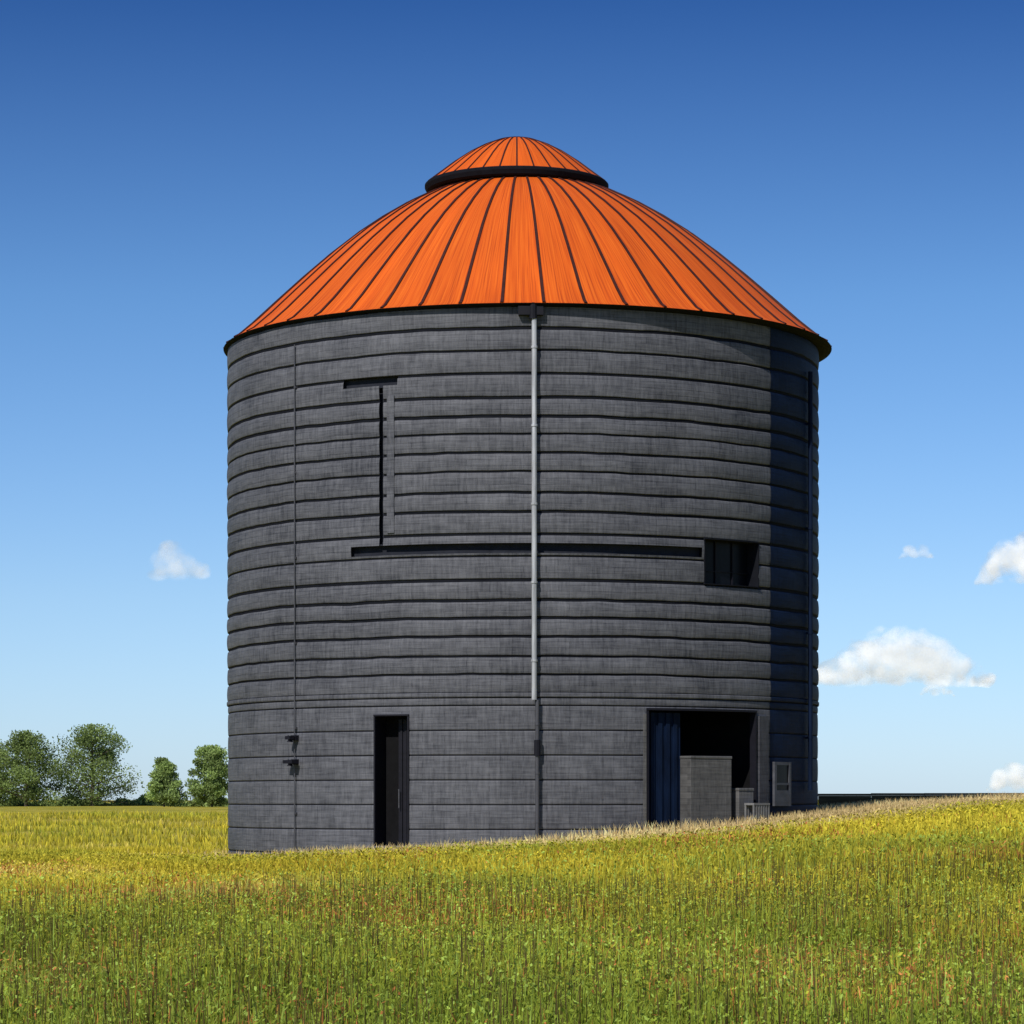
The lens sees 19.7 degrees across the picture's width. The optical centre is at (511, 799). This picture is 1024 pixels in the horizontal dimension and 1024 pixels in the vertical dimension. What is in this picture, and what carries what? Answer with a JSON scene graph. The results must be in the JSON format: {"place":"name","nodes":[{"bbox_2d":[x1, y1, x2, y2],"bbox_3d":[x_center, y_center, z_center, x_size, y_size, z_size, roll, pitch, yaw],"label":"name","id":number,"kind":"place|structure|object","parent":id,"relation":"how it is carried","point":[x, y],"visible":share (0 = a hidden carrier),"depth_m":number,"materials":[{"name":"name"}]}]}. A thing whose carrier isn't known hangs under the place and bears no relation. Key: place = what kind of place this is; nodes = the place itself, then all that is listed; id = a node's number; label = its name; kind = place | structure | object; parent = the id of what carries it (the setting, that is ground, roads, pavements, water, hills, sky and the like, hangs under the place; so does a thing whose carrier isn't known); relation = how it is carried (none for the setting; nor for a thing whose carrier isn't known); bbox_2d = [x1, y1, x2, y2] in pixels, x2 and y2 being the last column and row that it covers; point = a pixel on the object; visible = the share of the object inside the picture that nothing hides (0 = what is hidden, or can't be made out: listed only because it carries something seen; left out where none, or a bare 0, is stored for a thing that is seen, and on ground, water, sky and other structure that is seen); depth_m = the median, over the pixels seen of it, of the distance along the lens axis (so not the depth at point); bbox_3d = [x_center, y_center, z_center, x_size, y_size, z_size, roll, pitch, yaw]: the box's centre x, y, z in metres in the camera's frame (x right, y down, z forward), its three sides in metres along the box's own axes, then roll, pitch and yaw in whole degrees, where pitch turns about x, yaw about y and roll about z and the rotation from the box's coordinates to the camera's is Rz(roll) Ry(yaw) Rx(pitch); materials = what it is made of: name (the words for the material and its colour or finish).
{"place":"outdoors","nodes":[
{"label":"outdoors","id":0,"kind":"place"},
{"bbox_2d":[0,792,1023,1023],"bbox_3d":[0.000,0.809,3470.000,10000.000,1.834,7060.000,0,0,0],"label":"ground","id":1,"kind":"structure","parent":0,"point":[74,809],"depth_m":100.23,"materials":[{"name":"green plant"}]},
{"bbox_2d":[0,739,21,806],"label":"tree","id":2,"kind":"object","parent":1,"relation":"on","point":[6,804],"visible":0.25,"depth_m":255.41,"materials":[{"name":"green plant"}]},
{"bbox_2d":[0,729,64,805],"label":"tree","id":3,"kind":"object","parent":1,"relation":"on","point":[32,751],"visible":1,"depth_m":249.19,"materials":[{"name":"green plant"}]},
{"bbox_2d":[45,723,144,805],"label":"tree","id":4,"kind":"object","parent":1,"relation":"on","point":[88,738],"visible":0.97,"depth_m":254.32,"materials":[{"name":"green plant"}]},
{"bbox_2d":[0,794,228,806],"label":"undergrowth","id":5,"kind":"object","parent":1,"relation":"on","point":[141,800],"visible":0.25,"depth_m":260.19,"materials":[{"name":"green plant"}]},
{"bbox_2d":[144,756,189,806],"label":"tree","id":6,"kind":"object","parent":1,"relation":"on","point":[163,775],"visible":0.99,"depth_m":239.36,"materials":[{"name":"green plant"}]},
{"bbox_2d":[184,744,228,806],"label":"tree","id":7,"kind":"object","parent":1,"relation":"on","point":[213,771],"visible":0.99,"depth_m":244.16,"materials":[{"name":"green plant"}]},
{"bbox_2d":[223,136,831,854],"bbox_3d":[0.314,-5.782,60.000,12.319,15.365,12.311,0,0,0],"label":"grain silo","id":8,"kind":"object","parent":1,"relation":"on","point":[523,488],"visible":0.91,"depth_m":54.87,"materials":[{"name":"grey metal"}]},
{"bbox_2d":[370,714,409,848],"bbox_3d":[-2.161,0.058,54.715,0.796,3.284,0.550,0,0,24],"label":"door","id":9,"kind":"structure","parent":8,"relation":"in","point":[391,731],"depth_m":54.90,"materials":[{"name":"metal"}]},
{"bbox_2d":[649,713,679,831],"bbox_3d":[2.811,-0.210,54.797,0.725,2.821,0.071,0,0,-27],"label":"sliding door","id":10,"kind":"structure","parent":8,"relation":"in","point":[664,728],"depth_m":54.80,"materials":[{"name":"blue metal"}]},
{"bbox_2d":[680,756,731,828],"bbox_3d":[3.612,-0.049,55.139,0.999,1.541,0.380,0,0,-35],"label":"concrete block","id":11,"kind":"object","parent":8,"relation":"in","point":[705,788],"depth_m":54.94,"materials":[{"name":"grey concrete"}]},
{"bbox_2d":[700,538,759,587],"bbox_3d":[4.067,-4.458,55.628,1.473,0.864,0.359,0,0,-41],"label":"window","id":12,"kind":"structure","parent":8,"relation":"in","point":[726,562],"depth_m":55.82,"materials":[{"name":"black glass"}]},
{"bbox_2d":[772,762,790,805],"bbox_3d":[5.173,-0.307,56.648,0.085,0.845,0.657,0,0,34],"label":"window","id":13,"kind":"structure","parent":8,"relation":"in","point":[781,771],"depth_m":56.59,"materials":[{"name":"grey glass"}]},
{"bbox_2d":[731,788,753,824],"bbox_3d":[4.287,0.204,55.661,0.435,0.856,0.380,0,0,-43],"label":"concrete block","id":14,"kind":"object","parent":1,"relation":"on","point":[740,797],"depth_m":55.47,"materials":[{"name":"grey concrete"}]},
{"bbox_2d":[744,803,769,821],"bbox_3d":[4.617,0.274,55.563,0.460,0.434,0.240,0,0,-44],"label":"slatted crate","id":15,"kind":"object","parent":1,"relation":"on","point":[753,810],"visible":0.68,"depth_m":55.51,"materials":[{"name":"grey paint"}]},
{"bbox_2d":[817,793,1022,806],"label":"wall","id":16,"kind":"structure","parent":1,"relation":"on","point":[832,799],"depth_m":66.43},
{"bbox_2d":[0,0,1023,799],"label":"sky","id":17,"kind":"structure","parent":0,"point":[170,170],"materials":[{"name":"blue"}]},
{"bbox_2d":[817,634,992,686],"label":"cloud","id":18,"kind":"structure","parent":0,"point":[933,663],"depth_m":1483.61,"materials":[{"name":"white"}]},
{"bbox_2d":[982,542,1023,579],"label":"cloud","id":19,"kind":"structure","parent":0,"point":[1009,556],"depth_m":1486.75,"materials":[{"name":"white"}]},
{"bbox_2d":[991,765,1023,788],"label":"cloud","id":20,"kind":"structure","parent":0,"point":[1014,776],"depth_m":1492.15,"materials":[{"name":"white"}]}
]}

